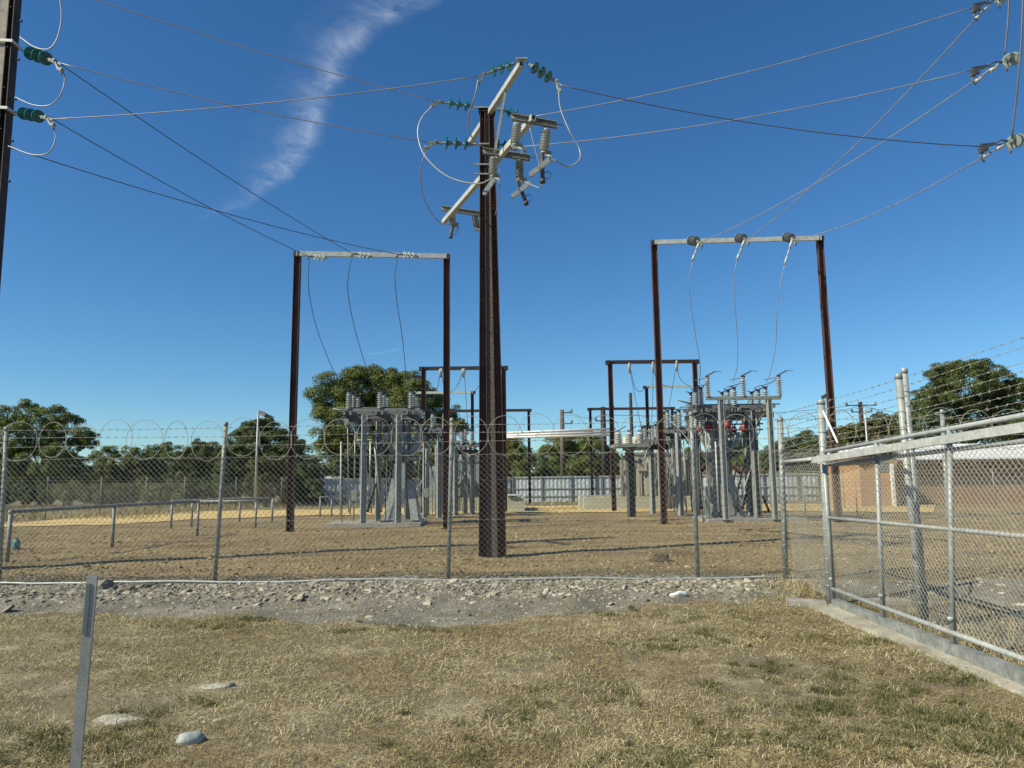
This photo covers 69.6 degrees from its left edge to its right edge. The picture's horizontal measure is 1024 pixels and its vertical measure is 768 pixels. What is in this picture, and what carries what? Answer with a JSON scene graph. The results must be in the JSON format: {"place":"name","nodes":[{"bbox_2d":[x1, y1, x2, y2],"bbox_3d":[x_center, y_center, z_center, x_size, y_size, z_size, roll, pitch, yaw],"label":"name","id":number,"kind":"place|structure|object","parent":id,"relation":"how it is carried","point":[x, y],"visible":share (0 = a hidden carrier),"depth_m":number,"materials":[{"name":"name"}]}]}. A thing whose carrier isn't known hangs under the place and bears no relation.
{"place":"outdoors","nodes":[
{"label":"outdoors","id":0,"kind":"place"},
{"bbox_2d":[4,497,820,520],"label":"dry field grass","id":1,"kind":"structure","parent":0,"point":[215,507],"depth_m":45.77,"materials":[{"name":"plant"}]},
{"bbox_2d":[0,575,825,627],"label":"gravel verge","id":2,"kind":"structure","parent":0,"point":[511,608],"depth_m":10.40,"materials":[{"name":"grey gravel"}]},
{"bbox_2d":[0,575,804,615],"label":"loose rubble","id":3,"kind":"object","parent":2,"relation":"on","point":[105,584],"visible":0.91,"depth_m":11.16,"materials":[{"name":"grey gravel"}]},
{"bbox_2d":[429,441,478,497],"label":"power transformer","id":4,"kind":"object","parent":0,"point":[431,480],"visible":0.06,"depth_m":42.11,"materials":[{"name":"grey metal"}]},
{"bbox_2d":[4,504,934,526],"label":"sand track","id":5,"kind":"structure","parent":0,"point":[543,509],"depth_m":38.58,"materials":[{"name":"beige sand"}]},
{"bbox_2d":[429,430,468,513],"bbox_3d":[-3.296,4.543,38.204,2.146,4.344,0.310,-1,-8,0],"label":"support portal","id":6,"kind":"object","parent":5,"relation":"on","point":[465,481],"visible":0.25,"depth_m":38.16,"materials":[{"name":"metal"}]},
{"bbox_2d":[419,366,507,512],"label":"steel gantry","id":7,"kind":"object","parent":5,"relation":"on","point":[504,369],"visible":0.55,"depth_m":40.24,"materials":[{"name":"brown metal"}]},
{"bbox_2d":[605,359,702,510],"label":"steel gantry","id":8,"kind":"object","parent":5,"relation":"on","point":[694,362],"visible":0.69,"depth_m":40.28,"materials":[{"name":"brown metal"}]},
{"bbox_2d":[620,437,692,496],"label":"power transformer","id":9,"kind":"object","parent":5,"relation":"on","point":[641,476],"visible":0.16,"depth_m":42.77,"materials":[{"name":"beige paint"}]},
{"bbox_2d":[647,422,681,511],"bbox_3d":[8.141,4.237,38.709,2.069,4.839,1.423,-1,-8,0],"label":"disconnector stand","id":10,"kind":"object","parent":5,"relation":"on","point":[655,435],"visible":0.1,"depth_m":38.45,"materials":[{"name":"grey metal"}]},
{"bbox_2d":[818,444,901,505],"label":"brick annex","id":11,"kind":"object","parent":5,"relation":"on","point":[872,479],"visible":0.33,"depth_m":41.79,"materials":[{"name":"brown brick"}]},
{"bbox_2d":[0,593,1023,767],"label":"lawn","id":12,"kind":"structure","parent":0,"point":[64,707],"depth_m":6.27,"materials":[{"name":"plant"}]},
{"bbox_2d":[70,575,97,767],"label":"marker post","id":13,"kind":"object","parent":12,"relation":"on","point":[78,735],"visible":1,"depth_m":4.03,"materials":[{"name":"grey plastic"}]},
{"bbox_2d":[93,714,144,724],"bbox_3d":[-2.966,2.539,5.535,0.409,0.077,0.226,1,-8,-12],"label":"stone","id":14,"kind":"object","parent":12,"relation":"on","point":[112,718],"visible":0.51,"depth_m":5.53,"materials":[{"name":"grey stone"}]},
{"bbox_2d":[176,731,204,745],"bbox_3d":[-2.210,2.444,5.063,0.190,0.104,0.108,3,-8,-24],"label":"stone","id":15,"kind":"object","parent":12,"relation":"on","point":[190,738],"visible":0.7,"depth_m":5.03,"materials":[{"name":"white stone"}]},
{"bbox_2d":[0,0,1023,473],"label":"sky","id":16,"kind":"structure","parent":0,"point":[130,304],"materials":[{"name":"blue"}]},
{"bbox_2d":[2,488,1023,627],"bbox_3d":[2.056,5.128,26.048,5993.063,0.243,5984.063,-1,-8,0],"label":"ground","id":17,"kind":"structure","parent":0,"point":[517,517],"depth_m":18.86,"materials":[{"name":"soil"}]},
{"bbox_2d":[0,0,22,286],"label":"utility pole","id":18,"kind":"object","parent":17,"relation":"on","point":[10,20],"visible":1,"depth_m":15.70,"materials":[{"name":"brown metal"}]},
{"bbox_2d":[15,107,55,129],"bbox_3d":[-9.902,-5.530,15.268,1.886,0.330,0.260,19,4,32],"label":"insulator string","id":19,"kind":"object","parent":18,"relation":"attached to","point":[30,114],"visible":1,"depth_m":15.23,"materials":[{"name":"teal glass"}]},
{"bbox_2d":[21,46,64,74],"bbox_3d":[-9.861,-6.816,15.442,2.027,0.354,0.280,26,7,31],"label":"insulator string","id":20,"kind":"object","parent":18,"relation":"attached to","point":[46,58],"visible":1,"depth_m":15.41,"materials":[{"name":"teal glass"}]},
{"bbox_2d":[0,482,40,505],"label":"scrub bush","id":21,"kind":"object","parent":17,"relation":"on","point":[24,497],"visible":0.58,"depth_m":54.08,"materials":[{"name":"green plant"}]},
{"bbox_2d":[0,398,100,505],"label":"gum tree","id":22,"kind":"object","parent":17,"relation":"on","point":[64,417],"visible":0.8,"depth_m":59.28,"materials":[{"name":"green plant"}]},
{"bbox_2d":[36,479,92,506],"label":"scrub bush","id":23,"kind":"object","parent":17,"relation":"on","point":[74,493],"visible":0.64,"depth_m":54.11,"materials":[{"name":"green plant"}]},
{"bbox_2d":[5,500,199,561],"bbox_3d":[-10.528,3.841,19.774,0.202,1.228,8.004,-1,-8,5],"label":"pipe rail","id":24,"kind":"object","parent":17,"relation":"on","point":[9,531],"visible":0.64,"depth_m":18.76,"materials":[{"name":"metal"}]},
{"bbox_2d":[78,482,140,504],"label":"scrub bush","id":25,"kind":"object","parent":17,"relation":"on","point":[114,494],"visible":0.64,"depth_m":53.80,"materials":[{"name":"green plant"}]},
{"bbox_2d":[85,445,160,503],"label":"gum tree","id":26,"kind":"object","parent":17,"relation":"on","point":[115,452],"visible":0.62,"depth_m":64.99,"materials":[{"name":"green plant"}]},
{"bbox_2d":[135,441,174,485],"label":"bushy tree","id":27,"kind":"object","parent":17,"relation":"on","point":[161,453],"visible":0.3,"depth_m":71.18,"materials":[{"name":"green plant"}]},
{"bbox_2d":[130,479,187,505],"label":"scrub bush","id":28,"kind":"object","parent":17,"relation":"on","point":[172,496],"visible":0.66,"depth_m":54.00,"materials":[{"name":"green plant"}]},
{"bbox_2d":[0,477,322,519],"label":"boundary fence","id":29,"kind":"object","parent":17,"relation":"on","point":[101,480],"visible":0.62,"depth_m":42.12,"materials":[{"name":"metal"}]},
{"bbox_2d":[161,438,227,503],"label":"bushy tree","id":30,"kind":"object","parent":17,"relation":"on","point":[204,452],"visible":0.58,"depth_m":63.13,"materials":[{"name":"green plant"}]},
{"bbox_2d":[176,477,238,505],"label":"scrub bush","id":31,"kind":"object","parent":17,"relation":"on","point":[205,490],"visible":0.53,"depth_m":54.14,"materials":[{"name":"green plant"}]},
{"bbox_2d":[170,497,273,527],"bbox_3d":[-12.148,5.256,30.009,1.522,1.159,4.766,-5,-9,32],"label":"pipe rail","id":32,"kind":"object","parent":17,"relation":"on","point":[239,517],"visible":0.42,"depth_m":31.54,"materials":[{"name":"metal"}]},
{"bbox_2d":[211,415,325,503],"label":"bushy tree","id":33,"kind":"object","parent":17,"relation":"on","point":[247,441],"visible":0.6,"depth_m":56.88,"materials":[{"name":"green plant"}]},
{"bbox_2d":[241,453,297,506],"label":"bush","id":34,"kind":"object","parent":17,"relation":"on","point":[265,466],"visible":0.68,"depth_m":53.34,"materials":[{"name":"green plant"}]},
{"bbox_2d":[277,478,325,505],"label":"scrub bush","id":35,"kind":"object","parent":17,"relation":"on","point":[316,491],"visible":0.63,"depth_m":54.19,"materials":[{"name":"green plant"}]},
{"bbox_2d":[284,251,451,531],"bbox_3d":[-4.972,0.147,25.946,5.679,9.860,0.382,0,-8,-5],"label":"steel gantry","id":36,"kind":"object","parent":17,"relation":"on","point":[294,368],"visible":0.82,"depth_m":26.05,"materials":[{"name":"metal"}]},
{"bbox_2d":[350,251,371,258],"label":"insulator string","id":37,"kind":"object","parent":36,"relation":"attached to","point":[364,255],"visible":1,"depth_m":26.11,"materials":[{"name":"white ceramic"}]},
{"bbox_2d":[53,59,350,252],"bbox_3d":[-7.487,-5.605,20.443,0.020,0.646,11.637,-3,-8,18],"label":"power line","id":38,"kind":"object","parent":37,"relation":"attached to","point":[189,151],"visible":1,"depth_m":18.36,"materials":[{"name":"black metal"}]},
{"bbox_2d":[395,251,416,258],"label":"insulator string","id":39,"kind":"object","parent":36,"relation":"attached to","point":[412,255],"visible":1,"depth_m":26.26,"materials":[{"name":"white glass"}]},
{"bbox_2d":[9,147,394,253],"bbox_3d":[-7.262,-4.755,20.649,0.020,1.036,12.426,-5,-9,31],"label":"power line","id":40,"kind":"object","parent":39,"relation":"attached to","point":[197,205],"visible":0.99,"depth_m":18.95,"materials":[{"name":"black metal"}]},
{"bbox_2d":[323,520,427,527],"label":"concrete plinth","id":41,"kind":"structure","parent":17,"relation":"on","point":[346,523],"depth_m":27.31,"materials":[{"name":"grey concrete"}]},
{"bbox_2d":[333,387,431,522],"bbox_3d":[-5.067,2.782,28.984,3.590,5.440,2.322,-1,-8,0],"label":"disconnector stand","id":42,"kind":"object","parent":41,"relation":"on","point":[383,409],"visible":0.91,"depth_m":28.35,"materials":[{"name":"grey metal"}]},
{"bbox_2d":[381,421,429,521],"bbox_3d":[-4.184,3.461,28.953,1.697,3.866,1.875,-1,-8,0],"label":"circuit breaker","id":43,"kind":"object","parent":41,"relation":"on","point":[406,472],"visible":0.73,"depth_m":28.55,"materials":[{"name":"grey metal"}]},
{"bbox_2d":[302,363,470,478],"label":"eucalyptus tree","id":44,"kind":"object","parent":17,"relation":"on","point":[354,376],"visible":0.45,"depth_m":61.09,"materials":[{"name":"green plant"}]},
{"bbox_2d":[2,557,775,585],"bbox_3d":[-3.300,3.566,14.315,15.349,0.153,4.943,-1,-8,0],"label":"gravel inside fence","id":45,"kind":"object","parent":17,"relation":"on","point":[290,578],"visible":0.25,"depth_m":12.51,"materials":[{"name":"grey gravel"}]},
{"bbox_2d":[306,477,511,505],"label":"sheet fence","id":46,"kind":"object","parent":17,"relation":"on","point":[336,488],"visible":0.19,"depth_m":56.25,"materials":[{"name":"metal"}]},
{"bbox_2d":[0,441,868,494],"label":"distant wood","id":47,"kind":"object","parent":17,"relation":"on","point":[525,455],"visible":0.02,"depth_m":105.97,"materials":[{"name":"green plant"}]},
{"bbox_2d":[411,409,458,517],"bbox_3d":[-3.653,3.638,34.276,2.266,5.110,1.403,-1,-8,0],"label":"disconnector stand","id":48,"kind":"object","parent":17,"relation":"on","point":[436,438],"visible":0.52,"depth_m":33.99,"materials":[{"name":"grey metal"}]},
{"bbox_2d":[406,391,475,449],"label":"steel gantry","id":49,"kind":"object","parent":17,"relation":"on","point":[459,392],"visible":0.36,"depth_m":49.30,"materials":[{"name":"metal"}]},
{"bbox_2d":[442,426,478,515],"bbox_3d":[-2.441,4.277,36.702,2.119,4.456,1.423,-1,-8,0],"label":"disconnector stand","id":50,"kind":"object","parent":17,"relation":"on","point":[456,458],"visible":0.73,"depth_m":36.41,"materials":[{"name":"grey metal"}]},
{"bbox_2d":[419,495,524,511],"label":"block wall","id":51,"kind":"structure","parent":17,"relation":"on","point":[521,500],"depth_m":40.29,"materials":[{"name":"beige concrete"}]},
{"bbox_2d":[450,409,531,503],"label":"steel gantry","id":52,"kind":"object","parent":17,"relation":"on","point":[528,411],"visible":0.38,"depth_m":54.04,"materials":[{"name":"brown metal"}]},
{"bbox_2d":[441,57,562,556],"bbox_3d":[-0.483,-1.272,17.347,1.231,10.312,6.631,2,-8,-18],"label":"utility pole","id":53,"kind":"object","parent":17,"relation":"on","point":[490,376],"visible":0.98,"depth_m":16.46,"materials":[{"name":"brown metal"}]},
{"bbox_2d":[424,136,472,151],"bbox_3d":[-1.439,-5.572,17.155,1.240,0.394,0.311,1,-8,-8],"label":"insulator string","id":54,"kind":"object","parent":53,"relation":"attached to","point":[456,143],"visible":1,"depth_m":17.10,"materials":[{"name":"teal glass"}]},
{"bbox_2d":[62,63,426,141],"bbox_3d":[-5.574,-6.078,16.050,7.571,0.736,0.020,2,-8,-17],"label":"power line","id":55,"kind":"object","parent":54,"relation":"attached to","point":[239,106],"visible":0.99,"depth_m":15.93,"materials":[{"name":"metal"}]},
{"bbox_2d":[430,97,472,111],"bbox_3d":[-1.377,-6.524,17.226,1.097,0.349,0.275,2,-8,-14],"label":"insulator string","id":56,"kind":"object","parent":53,"relation":"attached to","point":[450,103],"visible":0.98,"depth_m":17.18,"materials":[{"name":"teal glass"}]},
{"bbox_2d":[97,0,432,100],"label":"power line","id":57,"kind":"object","parent":56,"relation":"attached to","point":[262,52],"visible":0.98,"depth_m":16.37,"materials":[{"name":"metal"}]},
{"bbox_2d":[478,60,516,84],"bbox_3d":[-0.312,-6.453,15.195,0.967,0.307,0.243,-24,-3,-12],"label":"insulator string","id":58,"kind":"object","parent":53,"relation":"attached to","point":[501,67],"visible":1,"depth_m":15.16,"materials":[{"name":"glass"}]},
{"bbox_2d":[53,76,477,118],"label":"power line","id":59,"kind":"object","parent":58,"relation":"attached to","point":[266,102],"visible":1,"depth_m":14.96,"materials":[{"name":"metal"}]},
{"bbox_2d":[496,106,524,116],"bbox_3d":[0.025,-6.513,17.778,0.973,0.309,0.244,8,-10,-19],"label":"insulator string","id":60,"kind":"object","parent":53,"relation":"attached to","point":[508,112],"visible":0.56,"depth_m":17.69,"materials":[{"name":"teal glass"}]},
{"bbox_2d":[536,6,972,115],"bbox_3d":[5.093,-7.243,16.744,9.719,1.097,0.020,-3,-8,15],"label":"power line","id":61,"kind":"object","parent":60,"relation":"attached to","point":[763,67],"visible":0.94,"depth_m":16.56,"materials":[{"name":"metal"}]},
{"bbox_2d":[497,140,526,153],"bbox_3d":[-0.082,-5.715,17.718,0.902,0.287,0.226,0,-7,-14],"label":"insulator string","id":62,"kind":"object","parent":53,"relation":"attached to","point":[504,143],"visible":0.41,"depth_m":17.65,"materials":[{"name":"teal glass"}]},
{"bbox_2d":[524,69,972,146],"bbox_3d":[4.957,-6.125,16.596,9.693,0.485,0.020,-3,-8,15],"label":"power line","id":63,"kind":"object","parent":62,"relation":"attached to","point":[759,115],"visible":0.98,"depth_m":16.40,"materials":[{"name":"metal"}]},
{"bbox_2d":[970,61,1002,84],"bbox_3d":[9.966,-6.516,15.424,0.769,0.585,0.099,0,-8,-8],"label":"dead end fitting","id":64,"kind":"object","parent":63,"relation":"attached to","point":[975,71],"visible":1,"depth_m":15.39,"materials":[{"name":"grey metal"}]},
{"bbox_2d":[526,62,561,94],"bbox_3d":[0.668,-6.336,15.154,1.029,0.327,0.258,39,4,16],"label":"insulator string","id":65,"kind":"object","parent":53,"relation":"attached to","point":[541,71],"visible":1,"depth_m":15.13,"materials":[{"name":"teal glass"}]},
{"bbox_2d":[562,85,980,146],"bbox_3d":[5.335,-5.499,15.100,8.654,1.302,0.020,0,-8,-2],"label":"power line","id":66,"kind":"object","parent":65,"relation":"attached to","point":[769,125],"visible":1,"depth_m":15.06,"materials":[{"name":"grey metal"}]},
{"bbox_2d":[978,139,1008,161],"bbox_3d":[9.964,-4.812,15.196,0.704,0.536,0.101,1,-8,-9],"label":"dead end fitting","id":67,"kind":"object","parent":66,"relation":"attached to","point":[983,148],"visible":1,"depth_m":15.16,"materials":[{"name":"grey metal"}]},
{"bbox_2d":[0,407,1023,584],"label":"chain link fence","id":68,"kind":"object","parent":17,"relation":"on","point":[782,507],"visible":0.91,"depth_m":12.08,"materials":[{"name":"metal"}]},
{"bbox_2d":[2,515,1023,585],"bbox_3d":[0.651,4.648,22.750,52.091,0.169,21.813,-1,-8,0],"label":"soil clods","id":69,"kind":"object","parent":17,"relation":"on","point":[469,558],"visible":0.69,"depth_m":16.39,"materials":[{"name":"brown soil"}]},
{"bbox_2d":[507,438,536,493],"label":"bushy tree","id":70,"kind":"object","parent":17,"relation":"on","point":[513,446],"visible":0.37,"depth_m":72.44,"materials":[{"name":"green plant"}]},
{"bbox_2d":[560,409,572,475],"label":"power pole","id":71,"kind":"object","parent":17,"relation":"on","point":[562,448],"visible":0.64,"depth_m":66.71,"materials":[{"name":"brown wood"}]},
{"bbox_2d":[531,431,620,476],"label":"bushy tree","id":72,"kind":"object","parent":17,"relation":"on","point":[573,446],"visible":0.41,"depth_m":74.42,"materials":[{"name":"green plant"}]},
{"bbox_2d":[594,407,608,475],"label":"power pole","id":73,"kind":"object","parent":17,"relation":"on","point":[604,463],"visible":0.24,"depth_m":62.66,"materials":[{"name":"brown metal"}]},
{"bbox_2d":[610,426,649,516],"bbox_3d":[5.331,3.866,32.769,1.652,4.067,1.500,-1,-8,0],"label":"insulator stand","id":74,"kind":"object","parent":17,"relation":"on","point":[629,445],"visible":0.95,"depth_m":32.73,"materials":[{"name":"grey metal"}]},
{"bbox_2d":[587,407,674,494],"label":"steel gantry","id":75,"kind":"object","parent":17,"relation":"on","point":[615,408],"visible":0.52,"depth_m":58.13,"materials":[{"name":"brown metal"}]},
{"bbox_2d":[578,495,692,509],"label":"block wall","id":76,"kind":"structure","parent":17,"relation":"on","point":[593,503],"depth_m":41.09,"materials":[{"name":"beige concrete"}]},
{"bbox_2d":[635,422,667,513],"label":"disconnector stand","id":77,"kind":"object","parent":17,"relation":"on","point":[653,446],"visible":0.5,"depth_m":35.44,"materials":[{"name":"grey metal"}]},
{"bbox_2d":[512,473,819,501],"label":"sheet fence","id":78,"kind":"object","parent":17,"relation":"on","point":[581,483],"visible":0.31,"depth_m":57.94,"materials":[{"name":"metal"}]},
{"bbox_2d":[643,385,699,451],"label":"steel gantry","id":79,"kind":"object","parent":17,"relation":"on","point":[647,398],"visible":0.25,"depth_m":49.28,"materials":[{"name":"grey metal"}]},
{"bbox_2d":[651,407,702,515],"bbox_3d":[7.782,3.508,34.116,2.294,5.079,1.723,-1,-8,0],"label":"disconnector stand","id":80,"kind":"object","parent":17,"relation":"on","point":[672,437],"visible":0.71,"depth_m":33.96,"materials":[{"name":"grey metal"}]},
{"bbox_2d":[650,235,842,523],"bbox_3d":[8.807,-0.269,27.998,6.739,10.930,0.370,-1,-8,3],"label":"steel gantry","id":81,"kind":"object","parent":17,"relation":"on","point":[826,340],"visible":0.79,"depth_m":28.14,"materials":[{"name":"brown metal"}]},
{"bbox_2d":[687,236,702,248],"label":"insulator string","id":82,"kind":"object","parent":81,"relation":"attached to","point":[693,240],"visible":0.99,"depth_m":28.09,"materials":[{"name":"ceramic"}]},
{"bbox_2d":[702,64,996,241],"bbox_3d":[8.746,-5.980,21.666,0.024,0.425,12.622,1,-8,-15],"label":"power line","id":83,"kind":"object","parent":82,"relation":"attached to","point":[859,156],"visible":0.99,"depth_m":19.49,"materials":[{"name":"metal"}]},
{"bbox_2d":[734,233,749,245],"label":"insulator string","id":84,"kind":"object","parent":81,"relation":"attached to","point":[739,237],"visible":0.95,"depth_m":28.04,"materials":[{"name":"grey ceramic"}]},
{"bbox_2d":[749,11,981,238],"bbox_3d":[9.562,-6.801,21.747,0.024,1.140,12.230,0,-8,-6],"label":"power line","id":85,"kind":"object","parent":84,"relation":"attached to","point":[877,122],"visible":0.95,"depth_m":19.64,"materials":[{"name":"metal"}]},
{"bbox_2d":[692,515,806,522],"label":"concrete plinth","id":86,"kind":"structure","parent":17,"relation":"on","point":[742,519],"depth_m":27.56,"materials":[{"name":"grey concrete"}]},
{"bbox_2d":[696,419,747,517],"bbox_3d":[8.484,3.409,29.597,1.730,3.866,1.883,-1,-8,0],"label":"circuit breaker","id":87,"kind":"object","parent":86,"relation":"on","point":[708,430],"visible":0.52,"depth_m":29.22,"materials":[{"name":"grey metal"}]},
{"bbox_2d":[676,384,779,517],"bbox_3d":[8.553,2.700,29.651,4.178,5.486,2.382,-1,-8,0],"label":"disconnector stand","id":88,"kind":"object","parent":86,"relation":"on","point":[752,412],"visible":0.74,"depth_m":29.01,"materials":[{"name":"grey metal"}]},
{"bbox_2d":[694,370,791,522],"bbox_3d":[8.969,2.361,28.090,3.626,5.739,0.678,-1,-8,0],"label":"insulator stand","id":89,"kind":"object","parent":86,"relation":"on","point":[771,445],"visible":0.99,"depth_m":27.98,"materials":[{"name":"metal"}]},
{"bbox_2d":[759,429,819,482],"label":"hedge tree","id":90,"kind":"object","parent":17,"relation":"on","point":[788,444],"visible":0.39,"depth_m":69.40,"materials":[{"name":"green plant"}]},
{"bbox_2d":[785,597,826,606],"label":"concrete slab","id":91,"kind":"structure","parent":17,"relation":"on","point":[800,602],"depth_m":10.09,"materials":[{"name":"grey concrete"}]},
{"bbox_2d":[752,480,905,514],"bbox_3d":[14.206,5.075,32.847,6.778,1.500,0.056,-1,-8,4],"label":"fence","id":92,"kind":"object","parent":17,"relation":"on","point":[832,501],"visible":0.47,"depth_m":32.82,"materials":[{"name":"metal"}]},
{"bbox_2d":[818,411,898,490],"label":"hedge tree","id":93,"kind":"object","parent":17,"relation":"on","point":[871,424],"visible":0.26,"depth_m":65.90,"materials":[{"name":"green plant"}]},
{"bbox_2d":[769,468,1023,508],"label":"boundary fence","id":94,"kind":"object","parent":17,"relation":"on","point":[918,489],"visible":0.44,"depth_m":39.24,"materials":[{"name":"metal"}]},
{"bbox_2d":[780,337,1023,626],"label":"side fence","id":95,"kind":"object","parent":17,"relation":"on","point":[903,394],"visible":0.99,"depth_m":9.24,"materials":[{"name":"metal"}]},
{"bbox_2d":[810,604,1023,696],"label":"concrete strip","id":96,"kind":"object","parent":17,"relation":"on","point":[844,616],"visible":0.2,"depth_m":7.54,"materials":[{"name":"grey concrete"}]},
{"bbox_2d":[811,412,1023,685],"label":"sliding gate","id":97,"kind":"structure","parent":96,"relation":"on","point":[999,667],"depth_m":7.51,"materials":[{"name":"metal"}]},
{"bbox_2d":[818,444,1023,503],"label":"brick building","id":98,"kind":"structure","parent":17,"relation":"on","point":[990,466],"depth_m":44.07,"materials":[{"name":"brown brick"}]},
{"bbox_2d":[892,358,1023,443],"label":"dense tree","id":99,"kind":"object","parent":17,"relation":"on","point":[974,369],"visible":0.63,"depth_m":61.33,"materials":[{"name":"green plant"}]},
{"bbox_2d":[800,576,1023,665],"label":"gravel yard strip","id":100,"kind":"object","parent":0,"point":[1010,585],"visible":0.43,"depth_m":10.45,"materials":[{"name":"grey gravel"}]},
{"bbox_2d":[735,571,1023,667],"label":"weeds","id":101,"kind":"object","parent":100,"relation":"on","point":[889,614],"visible":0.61,"depth_m":9.32,"materials":[{"name":"plant"}]},
{"bbox_2d":[994,0,1006,8],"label":"insulator string","id":102,"kind":"object","parent":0,"point":[998,2],"visible":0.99,"depth_m":15.97,"materials":[{"name":"ceramic"}]},
{"bbox_2d":[1011,0,1023,137],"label":"jumper cable","id":103,"kind":"object","parent":102,"relation":"hanging from","point":[1020,52],"visible":1,"depth_m":15.29,"materials":[{"name":"grey metal"}]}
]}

